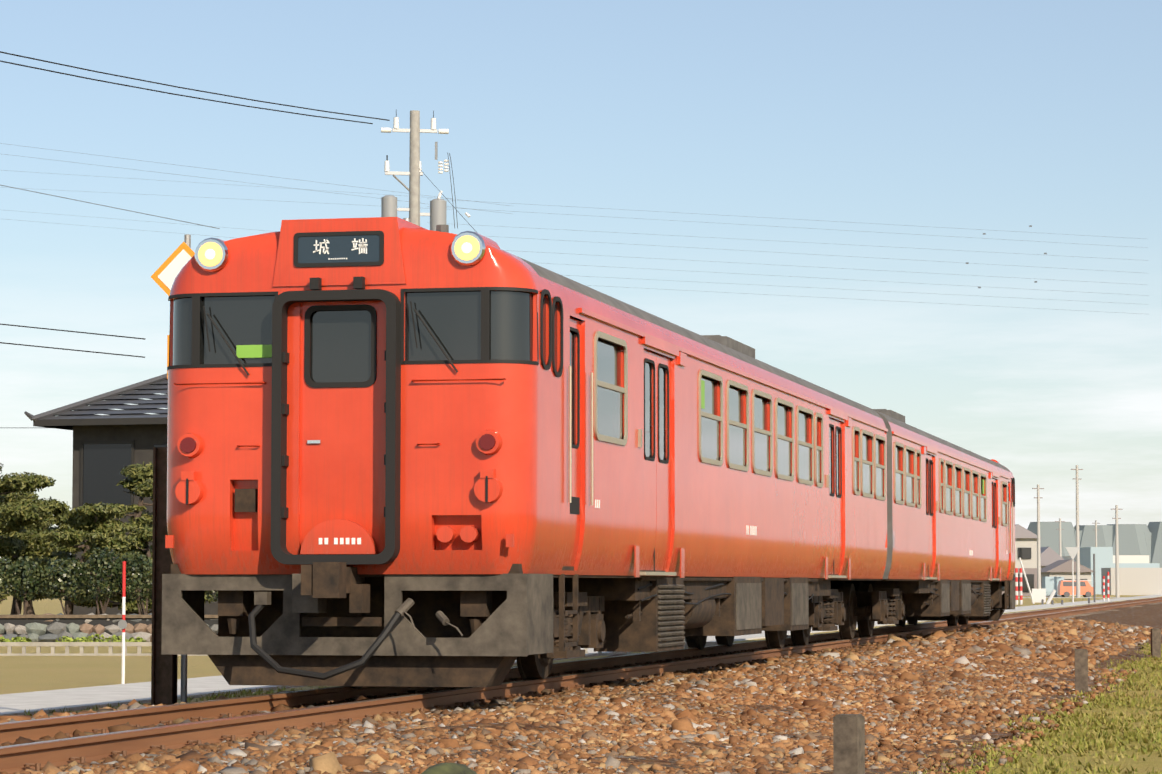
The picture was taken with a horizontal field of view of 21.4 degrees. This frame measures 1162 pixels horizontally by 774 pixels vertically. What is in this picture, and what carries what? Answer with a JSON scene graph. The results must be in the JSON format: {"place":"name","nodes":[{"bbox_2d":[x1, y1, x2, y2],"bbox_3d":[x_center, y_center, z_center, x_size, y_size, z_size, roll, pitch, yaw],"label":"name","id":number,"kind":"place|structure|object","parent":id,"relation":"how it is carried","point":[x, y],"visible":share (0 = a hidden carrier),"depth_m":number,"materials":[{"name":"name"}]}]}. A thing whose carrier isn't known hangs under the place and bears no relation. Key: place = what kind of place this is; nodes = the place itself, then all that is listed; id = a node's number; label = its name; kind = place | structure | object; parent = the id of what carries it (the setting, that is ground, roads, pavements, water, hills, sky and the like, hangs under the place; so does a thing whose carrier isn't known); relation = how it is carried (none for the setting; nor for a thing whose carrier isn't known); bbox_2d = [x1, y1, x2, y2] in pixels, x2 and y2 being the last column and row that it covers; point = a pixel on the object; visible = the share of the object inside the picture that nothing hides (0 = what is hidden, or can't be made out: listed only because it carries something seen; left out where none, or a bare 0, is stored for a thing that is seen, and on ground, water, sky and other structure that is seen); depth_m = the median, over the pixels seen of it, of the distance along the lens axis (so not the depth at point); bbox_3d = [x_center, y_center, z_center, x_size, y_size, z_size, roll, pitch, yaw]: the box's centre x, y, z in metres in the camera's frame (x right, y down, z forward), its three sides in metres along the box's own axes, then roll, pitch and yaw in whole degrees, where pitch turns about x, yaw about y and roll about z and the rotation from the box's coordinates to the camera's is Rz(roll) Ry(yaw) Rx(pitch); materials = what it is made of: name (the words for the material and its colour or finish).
{"place":"outdoors","nodes":[
{"label":"outdoors","id":0,"kind":"place"},
{"bbox_2d":[24,373,217,614],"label":"house","id":1,"kind":"structure","parent":0,"point":[109,445],"depth_m":89.34,"materials":[{"name":"black"}]},
{"bbox_2d":[0,597,1161,773],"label":"track","id":2,"kind":"structure","parent":0,"point":[398,700],"depth_m":22.50,"materials":[{"name":"brown metal"}]},
{"bbox_2d":[161,217,887,688],"bbox_3d":[0.533,1.111,33.215,2.965,3.715,22.100,-1,-4,13],"label":"car","id":3,"kind":"object","parent":2,"relation":"on","point":[403,453],"visible":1,"depth_m":23.16,"materials":[{"name":"paint"}]},
{"bbox_2d":[786,409,1014,639],"bbox_3d":[5.412,2.489,54.726,2.965,3.715,22.100,-1,-4,13],"label":"car","id":4,"kind":"object","parent":2,"relation":"on","point":[950,559],"visible":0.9,"depth_m":50.74,"materials":[{"name":"paint"}]},
{"bbox_2d":[0,594,1161,773],"bbox_3d":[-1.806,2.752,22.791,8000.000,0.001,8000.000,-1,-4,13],"label":"ground","id":5,"kind":"structure","parent":0,"point":[20,674],"depth_m":43.06,"materials":[{"name":"green plant"}]},
{"bbox_2d":[0,634,145,641],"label":"plants","id":6,"kind":"object","parent":5,"relation":"on","point":[88,639],"visible":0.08,"depth_m":66.07,"materials":[{"name":"green plant"}]},
{"bbox_2d":[0,480,152,614],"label":"garden wood","id":7,"kind":"object","parent":5,"relation":"on","point":[67,608],"visible":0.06,"depth_m":73.42,"materials":[{"name":"brown plant"}]},
{"bbox_2d":[0,461,213,613],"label":"pine needles","id":8,"kind":"object","parent":7,"relation":"on","point":[22,537],"visible":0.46,"depth_m":74.88,"materials":[{"name":"green plant"}]},
{"bbox_2d":[0,547,217,601],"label":"hedge leaves","id":9,"kind":"object","parent":7,"relation":"attached to","point":[25,568],"visible":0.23,"depth_m":68.09,"materials":[{"name":"green plant"}]},
{"bbox_2d":[118,234,194,704],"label":"signs","id":10,"kind":"object","parent":5,"relation":"on","point":[164,669],"visible":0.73,"depth_m":26.55,"materials":[{"name":"grey metal"}]},
{"bbox_2d":[0,613,685,641],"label":"stone wall","id":11,"kind":"structure","parent":5,"relation":"on","point":[48,627],"depth_m":67.17,"materials":[{"name":"grey stone"}]},
{"bbox_2d":[0,642,718,655],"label":"curb","id":12,"kind":"structure","parent":5,"relation":"on","point":[38,645],"depth_m":55.53,"materials":[{"name":"concrete"}]},
{"bbox_2d":[0,51,1147,357],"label":"pole and wires","id":13,"kind":"object","parent":5,"relation":"on","point":[436,213],"visible":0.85,"depth_m":85.29,"materials":[{"name":"concrete"}]},
{"bbox_2d":[0,617,1161,773],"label":"ballast stones","id":14,"kind":"object","parent":5,"relation":"on","point":[955,686],"visible":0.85,"depth_m":23.77,"materials":[{"name":"brown gravel"}]},
{"bbox_2d":[22,642,1161,773],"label":"grass tufts","id":15,"kind":"object","parent":5,"relation":"on","point":[1088,744],"visible":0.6,"depth_m":26.95,"materials":[{"name":"green plant"}]},
{"bbox_2d":[61,599,1161,773],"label":"ballast bed","id":16,"kind":"object","parent":5,"relation":"on","point":[1147,615],"visible":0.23,"depth_m":25.71,"materials":[{"name":"brown gravel"}]},
{"bbox_2d":[421,629,1160,773],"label":"short posts","id":17,"kind":"object","parent":5,"relation":"on","point":[848,743],"visible":0.92,"depth_m":18.35,"materials":[{"name":"concrete"}]},
{"bbox_2d":[1002,465,1161,604],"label":"village","id":18,"kind":"object","parent":5,"relation":"on","point":[1059,559],"visible":0.88,"depth_m":360.21,"materials":[{"name":"grey"}]},
{"bbox_2d":[0,595,1161,715],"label":"road","id":19,"kind":"structure","parent":0,"point":[73,699],"depth_m":35.71,"materials":[{"name":"concrete"}]},
{"bbox_2d":[0,0,1161,559],"label":"sky","id":20,"kind":"structure","parent":0,"point":[1004,116],"materials":[{"name":"blue"}]}
]}

